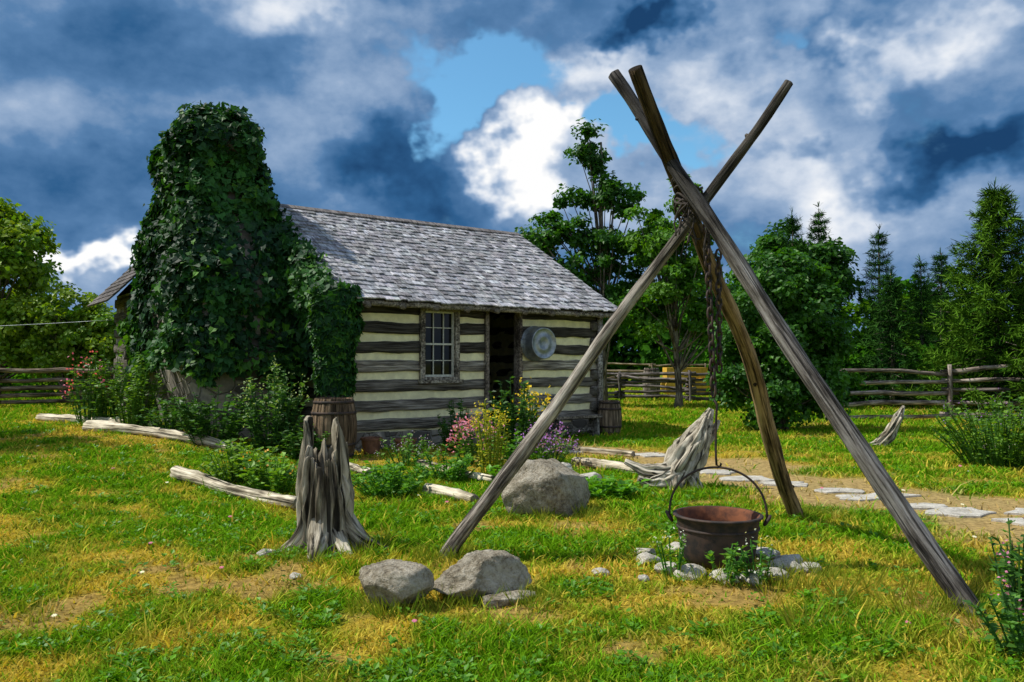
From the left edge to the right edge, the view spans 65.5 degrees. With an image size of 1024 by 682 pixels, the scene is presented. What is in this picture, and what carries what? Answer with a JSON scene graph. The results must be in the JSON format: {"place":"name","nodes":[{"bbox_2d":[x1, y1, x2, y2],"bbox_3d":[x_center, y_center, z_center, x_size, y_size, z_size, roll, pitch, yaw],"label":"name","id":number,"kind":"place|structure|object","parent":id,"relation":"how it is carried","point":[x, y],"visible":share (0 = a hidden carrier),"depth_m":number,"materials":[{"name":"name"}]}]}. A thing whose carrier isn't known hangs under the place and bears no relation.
{"place":"outdoors","nodes":[
{"label":"outdoors","id":0,"kind":"place"},
{"bbox_2d":[0,374,1023,681],"bbox_3d":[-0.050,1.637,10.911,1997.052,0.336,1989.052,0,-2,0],"label":"ground","id":1,"kind":"structure","parent":0,"point":[976,502],"depth_m":5.82,"materials":[{"name":"soil"}]},
{"bbox_2d":[0,197,75,378],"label":"ash tree","id":2,"kind":"object","parent":1,"relation":"on","point":[23,264],"visible":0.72,"depth_m":23.13,"materials":[{"name":"green plant"}]},
{"bbox_2d":[0,364,115,403],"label":"rail fence","id":3,"kind":"object","parent":1,"relation":"on","point":[33,387],"visible":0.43,"depth_m":21.01,"materials":[{"name":"wood"}]},
{"bbox_2d":[0,281,116,398],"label":"willow shrub","id":4,"kind":"object","parent":1,"relation":"on","point":[77,337],"visible":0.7,"depth_m":22.42,"materials":[{"name":"green plant"}]},
{"bbox_2d":[60,349,119,423],"bbox_3d":[-8.134,0.896,15.278,1.032,1.472,1.096,0,-2,0],"label":"hollyhock","id":5,"kind":"object","parent":1,"relation":"on","point":[78,401],"visible":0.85,"depth_m":15.25,"materials":[{"name":"green plant"}]},
{"bbox_2d":[35,413,157,426],"bbox_3d":[-8.055,1.542,15.377,3.452,0.213,0.218,-1,-2,27],"label":"fallen log","id":6,"kind":"object","parent":1,"relation":"on","point":[51,417],"visible":0.42,"depth_m":15.71,"materials":[{"name":"beige wood"}]},
{"bbox_2d":[80,344,130,417],"bbox_3d":[-7.908,0.852,15.546,0.961,1.569,1.062,1,-2,-38],"label":"leafy shrub","id":7,"kind":"object","parent":1,"relation":"on","point":[104,398],"visible":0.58,"depth_m":15.48,"materials":[{"name":"green plant"}]},
{"bbox_2d":[97,352,166,425],"bbox_3d":[-6.915,0.901,14.677,1.038,1.401,1.163,0,-2,12],"label":"leafy shrub","id":8,"kind":"object","parent":1,"relation":"on","point":[139,391],"visible":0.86,"depth_m":14.48,"materials":[{"name":"green plant"}]},
{"bbox_2d":[82,420,236,450],"bbox_3d":[-5.777,1.532,12.954,3.628,0.395,0.220,-1,-2,28],"label":"fallen log","id":9,"kind":"object","parent":1,"relation":"on","point":[155,432],"visible":0.67,"depth_m":12.94,"materials":[{"name":"grey wood"}]},
{"bbox_2d":[134,387,210,431],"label":"leafy shrub","id":10,"kind":"object","parent":1,"relation":"on","point":[164,412],"visible":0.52,"depth_m":13.20,"materials":[{"name":"green plant"}]},
{"bbox_2d":[163,385,255,446],"bbox_3d":[-4.775,1.187,12.635,1.436,0.963,1.238,1,-2,-23],"label":"leafy shrub","id":11,"kind":"object","parent":1,"relation":"on","point":[194,417],"visible":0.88,"depth_m":12.44,"materials":[{"name":"green plant"}]},
{"bbox_2d":[170,465,296,509],"bbox_3d":[-3.138,1.641,8.972,2.743,0.240,0.216,-1,-2,42],"label":"fallen log","id":12,"kind":"object","parent":1,"relation":"on","point":[179,473],"visible":0.77,"depth_m":8.87,"materials":[{"name":"grey wood"}]},
{"bbox_2d":[198,437,279,485],"bbox_3d":[-3.261,1.463,9.761,1.075,0.610,1.155,0,-2,0],"label":"rudbeckia","id":13,"kind":"object","parent":1,"relation":"on","point":[230,457],"visible":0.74,"depth_m":9.53,"materials":[{"name":"green plant"}]},
{"bbox_2d":[256,549,275,555],"bbox_3d":[-1.905,1.640,6.170,0.118,0.069,0.170,-2,-2,46],"label":"stone","id":14,"kind":"object","parent":1,"relation":"on","point":[264,552],"visible":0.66,"depth_m":6.12,"materials":[{"name":"grey stone"}]},
{"bbox_2d":[234,449,298,493],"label":"daylily","id":15,"kind":"object","parent":1,"relation":"on","point":[279,483],"visible":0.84,"depth_m":9.11,"materials":[{"name":"green plant"}]},
{"bbox_2d":[230,359,310,453],"bbox_3d":[-3.792,1.000,12.474,1.190,1.560,1.170,0,-2,0],"label":"hydrangea bush","id":16,"kind":"object","parent":1,"relation":"on","point":[255,428],"visible":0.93,"depth_m":12.34,"materials":[{"name":"green plant"}]},
{"bbox_2d":[289,572,301,578],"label":"stone","id":17,"kind":"object","parent":1,"relation":"on","point":[292,574],"visible":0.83,"depth_m":5.49,"materials":[{"name":"grey stone"}]},
{"bbox_2d":[269,415,330,459],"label":"leafy shrub","id":18,"kind":"object","parent":1,"relation":"on","point":[292,449],"visible":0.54,"depth_m":11.93,"materials":[{"name":"green plant"}]},
{"bbox_2d":[278,415,388,563],"bbox_3d":[-1.469,1.164,6.377,1.162,1.135,0.934,0,-2,0],"label":"tree stump","id":19,"kind":"object","parent":1,"relation":"on","point":[325,496],"visible":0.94,"depth_m":6.31,"materials":[{"name":"grey wood"}]},
{"bbox_2d":[311,397,356,457],"bbox_3d":[-2.780,1.358,12.419,0.717,0.930,0.720,0,-2,0],"label":"wooden barrel","id":20,"kind":"object","parent":1,"relation":"on","point":[325,412],"visible":0.69,"depth_m":12.15,"materials":[{"name":"wood"}]},
{"bbox_2d":[87,122,616,450],"bbox_3d":[-3.728,-0.868,17.490,8.650,6.250,8.924,1,-2,-37],"label":"log cabin","id":21,"kind":"object","parent":1,"relation":"on","point":[452,312],"visible":0.56,"depth_m":14.98,"materials":[{"name":"wood"}]},
{"bbox_2d":[4,320,104,325],"bbox_3d":[-15.250,-0.326,18.515,13.830,0.190,0.010,0,-2,13],"label":"clothesline wire","id":22,"kind":"object","parent":21,"relation":"attached to","point":[52,323],"visible":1,"depth_m":17.36,"materials":[{"name":"grey metal"}]},
{"bbox_2d":[114,100,367,400],"bbox_3d":[-5.306,-1.683,14.909,3.044,5.833,6.704,1,-2,-37],"label":"ivy vine","id":23,"kind":"object","parent":21,"relation":"attached to","point":[317,324],"visible":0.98,"depth_m":13.80,"materials":[{"name":"green plant"}]},
{"bbox_2d":[425,313,450,374],"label":"window glass","id":24,"kind":"structure","parent":21,"relation":"in","point":[438,317],"depth_m":14.43,"materials":[{"name":"black glass"}]},
{"bbox_2d":[418,308,463,382],"bbox_3d":[-1.315,0.066,14.373,0.920,1.380,0.220,1,-2,-37],"label":"window frame","id":25,"kind":"structure","parent":21,"relation":"in","point":[422,317],"depth_m":14.29,"materials":[{"name":"grey wood"}]},
{"bbox_2d":[521,326,555,360],"bbox_3d":[0.531,0.046,15.528,0.818,0.690,0.320,1,-2,-37],"label":"wash tub","id":26,"kind":"object","parent":21,"relation":"attached to","point":[538,343],"visible":1,"depth_m":15.40,"materials":[{"name":"metal"}]},
{"bbox_2d":[349,462,372,476],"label":"fallen log","id":27,"kind":"object","parent":1,"relation":"on","point":[357,467],"visible":0.42,"depth_m":10.47,"materials":[{"name":"grey wood"}]},
{"bbox_2d":[360,436,381,454],"bbox_3d":[-2.280,1.698,12.910,0.352,0.270,0.352,0,-2,0],"label":"flower pot","id":28,"kind":"object","parent":1,"relation":"on","point":[370,444],"visible":0.9,"depth_m":12.79,"materials":[{"name":"ceramic"}]},
{"bbox_2d":[350,458,432,497],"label":"potato plant","id":29,"kind":"object","parent":1,"relation":"on","point":[392,480],"visible":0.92,"depth_m":8.79,"materials":[{"name":"green plant"}]},
{"bbox_2d":[359,559,433,608],"bbox_3d":[-0.715,1.519,4.896,0.469,0.300,0.374,0,-2,0],"label":"boulder","id":30,"kind":"object","parent":1,"relation":"on","point":[389,579],"visible":0.85,"depth_m":4.78,"materials":[{"name":"stone"}]},
{"bbox_2d":[394,437,416,454],"bbox_3d":[-1.720,1.704,12.860,0.374,0.260,0.374,0,-2,0],"label":"flower pot","id":31,"kind":"object","parent":1,"relation":"on","point":[398,441],"visible":0.63,"depth_m":12.75,"materials":[{"name":"ceramic"}]},
{"bbox_2d":[374,430,442,466],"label":"lavender","id":32,"kind":"object","parent":1,"relation":"on","point":[417,455],"visible":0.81,"depth_m":11.46,"materials":[{"name":"green plant"}]},
{"bbox_2d":[410,444,482,482],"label":"potato plant","id":33,"kind":"object","parent":1,"relation":"on","point":[454,471],"visible":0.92,"depth_m":9.95,"materials":[{"name":"green plant"}]},
{"bbox_2d":[422,483,478,503],"bbox_3d":[-0.674,1.672,8.689,0.144,0.150,0.925,1,-2,-41],"label":"fallen log","id":34,"kind":"object","parent":1,"relation":"on","point":[459,494],"visible":0.76,"depth_m":8.64,"materials":[{"name":"grey wood"}]},
{"bbox_2d":[437,398,468,452],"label":"dogwood bush","id":35,"kind":"object","parent":1,"relation":"on","point":[445,430],"visible":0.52,"depth_m":13.17,"materials":[{"name":"green plant"}]},
{"bbox_2d":[417,459,494,482],"bbox_3d":[-0.763,1.721,10.492,0.156,0.157,1.892,1,-2,-35],"label":"fallen log","id":36,"kind":"object","parent":1,"relation":"on","point":[478,476],"visible":0.34,"depth_m":10.03,"materials":[{"name":"grey wood"}]},
{"bbox_2d":[446,408,504,464],"bbox_3d":[-0.530,1.399,11.556,0.855,0.840,0.952,0,-2,0],"label":"phlox","id":37,"kind":"object","parent":1,"relation":"on","point":[465,448],"visible":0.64,"depth_m":11.47,"materials":[{"name":"pink plant"}]},
{"bbox_2d":[433,549,531,600],"bbox_3d":[-0.215,1.518,5.112,0.627,0.344,0.383,1,-2,-27],"label":"boulder","id":38,"kind":"object","parent":1,"relation":"on","point":[491,571],"visible":0.75,"depth_m":5.00,"materials":[{"name":"stone"}]},
{"bbox_2d":[470,397,511,474],"bbox_3d":[-0.276,1.260,10.547,0.556,1.071,0.523,0,-2,0],"label":"goldenrod","id":39,"kind":"object","parent":1,"relation":"on","point":[495,455],"visible":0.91,"depth_m":10.47,"materials":[{"name":"green plant"}]},
{"bbox_2d":[486,464,500,477],"bbox_3d":[0.139,1.600,9.575,0.927,0.353,0.882,0,-2,0],"label":"burdock","id":40,"kind":"object","parent":1,"relation":"on","point":[490,469],"visible":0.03,"depth_m":9.70,"materials":[{"name":"green plant"}]},
{"bbox_2d":[37,445,976,632],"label":"clover flowers","id":41,"kind":"object","parent":1,"relation":"on","point":[221,567],"visible":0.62,"depth_m":6.41,"materials":[{"name":"white plant"}]},
{"bbox_2d":[482,590,535,608],"bbox_3d":[-0.019,1.612,4.973,0.394,0.093,0.155,1,-2,-34],"label":"boulder","id":42,"kind":"object","parent":1,"relation":"on","point":[499,599],"visible":0.67,"depth_m":4.90,"materials":[{"name":"stone"}]},
{"bbox_2d":[481,376,539,453],"bbox_3d":[-0.022,1.214,12.984,0.997,1.294,1.017,0,-2,0],"label":"dogwood bush","id":43,"kind":"object","parent":1,"relation":"on","point":[512,422],"visible":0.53,"depth_m":12.86,"materials":[{"name":"green plant"}]},
{"bbox_2d":[0,311,1021,406],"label":"hedgerow","id":44,"kind":"object","parent":1,"relation":"on","point":[856,361],"visible":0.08,"depth_m":27.01,"materials":[{"name":"green plant"}]},
{"bbox_2d":[0,382,1023,681],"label":"grass","id":45,"kind":"structure","parent":1,"relation":"on","point":[590,666],"depth_m":5.73,"materials":[{"name":"green plant"}]},
{"bbox_2d":[0,418,1023,681],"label":"lawn weeds","id":46,"kind":"object","parent":1,"relation":"on","point":[456,660],"visible":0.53,"depth_m":4.53,"materials":[{"name":"green plant"}]},
{"bbox_2d":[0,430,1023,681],"bbox_3d":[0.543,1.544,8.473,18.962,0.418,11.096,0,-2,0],"label":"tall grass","id":47,"kind":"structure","parent":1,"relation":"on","point":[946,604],"depth_m":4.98,"materials":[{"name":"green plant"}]},
{"bbox_2d":[5,265,1021,383],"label":"distant trees","id":48,"kind":"object","parent":1,"relation":"on","point":[650,351],"visible":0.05,"depth_m":50.89,"materials":[{"name":"green plant"}]},
{"bbox_2d":[483,430,546,466],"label":"garden fern","id":49,"kind":"object","parent":1,"relation":"on","point":[508,453],"visible":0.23,"depth_m":10.92,"materials":[{"name":"green plant"}]},
{"bbox_2d":[512,376,550,450],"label":"sunflower clump","id":50,"kind":"object","parent":1,"relation":"on","point":[535,393],"visible":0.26,"depth_m":13.32,"materials":[{"name":"yellow plant"}]},
{"bbox_2d":[501,458,590,516],"bbox_3d":[0.269,1.502,7.960,0.777,0.654,0.870,-1,-2,33],"label":"boulder","id":51,"kind":"object","parent":1,"relation":"on","point":[540,483],"visible":0.73,"depth_m":7.66,"materials":[{"name":"stone"}]},
{"bbox_2d":[514,416,579,462],"bbox_3d":[0.504,1.436,11.318,0.936,0.757,0.890,1,-2,-35],"label":"purple aster","id":52,"kind":"object","parent":1,"relation":"on","point":[546,444],"visible":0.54,"depth_m":11.24,"materials":[{"name":"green plant"}]},
{"bbox_2d":[562,462,572,468],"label":"stone","id":53,"kind":"object","parent":1,"relation":"on","point":[568,465],"visible":0.26,"depth_m":10.81,"materials":[{"name":"grey stone"}]},
{"bbox_2d":[551,414,602,439],"bbox_3d":[1.254,1.714,15.755,1.200,0.480,0.300,1,-2,-37],"label":"wooden bench","id":54,"kind":"object","parent":1,"relation":"on","point":[593,428],"visible":0.7,"depth_m":15.77,"materials":[{"name":"grey wood"}]},
{"bbox_2d":[514,117,646,399],"bbox_3d":[2.344,-2.583,27.016,4.662,9.908,3.280,0,-2,0],"label":"maple tree","id":55,"kind":"object","parent":1,"relation":"on","point":[600,240],"visible":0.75,"depth_m":26.82,"materials":[{"name":"green plant"}]},
{"bbox_2d":[580,472,601,480],"bbox_3d":[0.969,1.715,9.967,0.315,0.150,0.245,0,-2,-12],"label":"stone","id":56,"kind":"object","parent":1,"relation":"on","point":[590,474],"visible":0.27,"depth_m":9.91,"materials":[{"name":"grey stone"}]},
{"bbox_2d":[560,444,634,456],"bbox_3d":[1.374,1.804,13.048,1.462,0.142,0.178,-1,-2,42],"label":"fallen log","id":57,"kind":"object","parent":1,"relation":"on","point":[612,452],"visible":0.77,"depth_m":12.94,"materials":[{"name":"grey wood"}]},
{"bbox_2d":[592,567,609,575],"bbox_3d":[0.624,1.628,5.612,0.130,0.060,0.105,0,-2,9],"label":"stone","id":58,"kind":"object","parent":1,"relation":"on","point":[599,569],"visible":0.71,"depth_m":5.58,"materials":[{"name":"grey stone"}]},
{"bbox_2d":[571,457,635,472],"bbox_3d":[1.328,1.723,11.008,0.187,0.176,1.221,1,-2,-45],"label":"fallen log","id":59,"kind":"object","parent":1,"relation":"on","point":[594,462],"visible":0.56,"depth_m":11.02,"materials":[{"name":"grey wood"}]},
{"bbox_2d":[598,400,621,434],"bbox_3d":[2.020,1.579,16.464,0.498,0.700,0.500,0,-2,0],"label":"wooden barrel","id":60,"kind":"object","parent":1,"relation":"on","point":[610,411],"visible":0.83,"depth_m":16.26,"materials":[{"name":"wood"}]},
{"bbox_2d":[585,475,651,498],"bbox_3d":[1.026,1.624,8.900,1.005,0.256,0.952,-1,-2,31],"label":"burdock","id":61,"kind":"object","parent":1,"relation":"on","point":[622,486],"visible":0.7,"depth_m":8.81,"materials":[{"name":"green plant"}]},
{"bbox_2d":[638,574,649,581],"bbox_3d":[0.905,1.624,5.468,0.084,0.054,0.099,-1,-2,24],"label":"stone","id":62,"kind":"object","parent":1,"relation":"on","point":[643,576],"visible":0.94,"depth_m":5.43,"materials":[{"name":"grey stone"}]},
{"bbox_2d":[643,368,659,398],"bbox_3d":[5.600,1.706,31.966,0.697,1.250,0.700,0,-2,0],"label":"wooden barrel","id":63,"kind":"object","parent":1,"relation":"on","point":[647,370],"visible":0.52,"depth_m":31.69,"materials":[{"name":"wood"}]},
{"bbox_2d":[607,363,709,386],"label":"rail fence","id":64,"kind":"object","parent":1,"relation":"on","point":[651,365],"visible":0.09,"depth_m":43.11,"materials":[{"name":"wood"}]},
{"bbox_2d":[652,527,686,576],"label":"kettle weed","id":65,"kind":"object","parent":1,"relation":"on","point":[681,555],"visible":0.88,"depth_m":5.53,"materials":[{"name":"green plant"}]},
{"bbox_2d":[624,408,719,490],"bbox_3d":[1.930,1.317,9.433,1.118,1.050,0.554,1,-2,-21],"label":"driftwood stump","id":66,"kind":"object","parent":1,"relation":"on","point":[687,452],"visible":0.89,"depth_m":9.35,"materials":[{"name":"grey wood"}]},
{"bbox_2d":[615,174,740,407],"bbox_3d":[5.376,-1.639,26.037,4.322,7.975,3.418,1,-2,-21],"label":"young elm tree","id":67,"kind":"object","parent":1,"relation":"on","point":[675,283],"visible":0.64,"depth_m":25.69,"materials":[{"name":"green plant"}]},
{"bbox_2d":[607,370,750,400],"bbox_3d":[5.388,1.791,30.219,8.406,1.410,0.991,0,-2,11],"label":"rail fence","id":68,"kind":"object","parent":1,"relation":"on","point":[689,381],"visible":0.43,"depth_m":30.14,"materials":[{"name":"grey wood"}]},
{"bbox_2d":[660,367,709,395],"bbox_3d":[8.050,1.809,35.465,2.700,1.260,1.160,0,-2,0],"label":"farm cart","id":69,"kind":"object","parent":1,"relation":"on","point":[692,369],"visible":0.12,"depth_m":34.98,"materials":[{"name":"yellow paint"}]},
{"bbox_2d":[438,65,986,616],"bbox_3d":[1.122,-0.166,6.284,3.518,3.985,3.157,0,-2,0],"label":"wooden tripod","id":70,"kind":"object","parent":1,"relation":"on","point":[694,207],"visible":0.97,"depth_m":5.93,"materials":[{"name":"wood"}]},
{"bbox_2d":[665,466,771,569],"bbox_3d":[1.520,1.319,5.888,0.651,0.784,0.651,1,-2,-35],"label":"iron kettle","id":71,"kind":"object","parent":70,"relation":"hanging from","point":[716,530],"visible":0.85,"depth_m":5.70,"materials":[{"name":"brown metal"}]},
{"bbox_2d":[705,542,748,584],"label":"kettle weed","id":72,"kind":"object","parent":1,"relation":"on","point":[737,565],"visible":0.88,"depth_m":5.30,"materials":[{"name":"green plant"}]},
{"bbox_2d":[636,542,821,585],"bbox_3d":[1.519,1.628,5.899,1.167,0.135,1.138,1,-2,-31],"label":"fire ring","id":73,"kind":"object","parent":1,"relation":"on","point":[777,558],"visible":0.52,"depth_m":5.63,"materials":[{"name":"grey stone"}]},
{"bbox_2d":[734,528,779,586],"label":"kettle weed","id":74,"kind":"object","parent":1,"relation":"on","point":[761,570],"visible":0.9,"depth_m":5.38,"materials":[{"name":"green plant"}]},
{"bbox_2d":[703,246,865,430],"bbox_3d":[5.916,-0.026,17.646,3.087,4.204,2.958,-1,-2,40],"label":"lilac shrub","id":75,"kind":"object","parent":1,"relation":"on","point":[799,295],"visible":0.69,"depth_m":17.09,"materials":[{"name":"green plant"}]},
{"bbox_2d":[778,207,809,273],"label":"spruce tree","id":76,"kind":"object","parent":1,"relation":"on","point":[791,228],"visible":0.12,"depth_m":28.02,"materials":[{"name":"green plant"}]},
{"bbox_2d":[725,217,864,325],"bbox_3d":[10.523,-1.107,30.073,4.606,7.086,4.535,1,-2,-41],"label":"poplar tree","id":77,"kind":"object","parent":1,"relation":"on","point":[828,252],"visible":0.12,"depth_m":29.34,"materials":[{"name":"green plant"}]},
{"bbox_2d":[806,202,870,387],"bbox_3d":[11.659,-1.476,30.062,3.642,7.683,3.640,0,-2,0],"label":"spruce tree","id":78,"kind":"object","parent":1,"relation":"on","point":[819,229],"visible":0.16,"depth_m":29.95,"materials":[{"name":"green plant"}]},
{"bbox_2d":[846,223,916,399],"bbox_3d":[13.347,-0.969,28.926,2.574,6.682,2.798,0,-2,0],"label":"spruce tree","id":79,"kind":"object","parent":1,"relation":"on","point":[879,237],"visible":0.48,"depth_m":29.01,"materials":[{"name":"green plant"}]},
{"bbox_2d":[869,405,904,446],"bbox_3d":[6.617,1.541,14.160,0.744,0.796,0.216,0,-2,0],"label":"driftwood log","id":80,"kind":"object","parent":1,"relation":"on","point":[888,434],"visible":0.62,"depth_m":14.10,"materials":[{"name":"grey wood"}]},
{"bbox_2d":[847,266,939,407],"bbox_3d":[12.571,-0.116,26.007,2.922,4.798,3.020,-1,-2,41],"label":"spruce tree","id":81,"kind":"object","parent":1,"relation":"on","point":[891,309],"visible":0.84,"depth_m":25.84,"materials":[{"name":"green plant"}]},
{"bbox_2d":[901,254,945,385],"bbox_3d":[14.979,-0.410,29.017,2.124,5.573,1.980,0,-2,0],"label":"spruce tree","id":82,"kind":"object","parent":1,"relation":"on","point":[919,282],"visible":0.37,"depth_m":28.93,"materials":[{"name":"green plant"}]},
{"bbox_2d":[825,364,1023,418],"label":"rail fence","id":83,"kind":"object","parent":1,"relation":"on","point":[949,391],"visible":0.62,"depth_m":20.60,"materials":[{"name":"grey wood"}]},
{"bbox_2d":[908,248,978,387],"bbox_3d":[16.246,-0.597,30.178,3.216,6.030,3.396,0,-2,0],"label":"spruce tree","id":84,"kind":"object","parent":1,"relation":"on","point":[940,292],"visible":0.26,"depth_m":29.95,"materials":[{"name":"green plant"}]},
{"bbox_2d":[892,178,1023,412],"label":"white pine tree","id":85,"kind":"object","parent":1,"relation":"on","point":[993,216],"visible":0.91,"depth_m":20.77,"materials":[{"name":"green plant"}]},
{"bbox_2d":[924,391,1023,468],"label":"wild rose bush","id":86,"kind":"object","parent":1,"relation":"on","point":[1004,450],"visible":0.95,"depth_m":11.47,"materials":[{"name":"green plant"}]},
{"bbox_2d":[963,570,1023,659],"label":"thistle","id":87,"kind":"object","parent":1,"relation":"on","point":[1011,619],"visible":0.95,"depth_m":4.06,"materials":[{"name":"green plant"}]},
{"bbox_2d":[970,221,1023,382],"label":"white pine tree","id":88,"kind":"object","parent":1,"relation":"on","point":[1009,322],"depth_m":22.81,"materials":[{"name":"green plant"}]},
{"bbox_2d":[988,517,1023,612],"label":"thistle","id":89,"kind":"object","parent":1,"relation":"on","point":[1012,554],"visible":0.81,"depth_m":4.72,"materials":[{"name":"green plant"}]},
{"bbox_2d":[988,535,1023,593],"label":"thistle","id":90,"kind":"object","parent":1,"relation":"on","point":[1002,549],"visible":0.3,"depth_m":4.91,"materials":[{"name":"green plant"}]},
{"bbox_2d":[1004,394,1023,432],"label":"wild rose bush","id":91,"kind":"object","parent":1,"relation":"on","point":[1020,400],"visible":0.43,"depth_m":12.25,"materials":[{"name":"green plant"}]},
{"bbox_2d":[1005,377,1023,391],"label":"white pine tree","id":92,"kind":"object","parent":1,"relation":"on","point":[1015,385],"visible":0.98,"depth_m":19.85,"materials":[{"name":"green plant"}]},
{"bbox_2d":[0,0,1023,352],"label":"sky","id":93,"kind":"structure","parent":0,"point":[895,115],"materials":[{"name":"blue"}]},
{"bbox_2d":[503,442,1023,525],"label":"flagstone path","id":94,"kind":"structure","parent":0,"point":[958,512],"depth_m":8.65,"materials":[{"name":"grey stone"}]}
]}

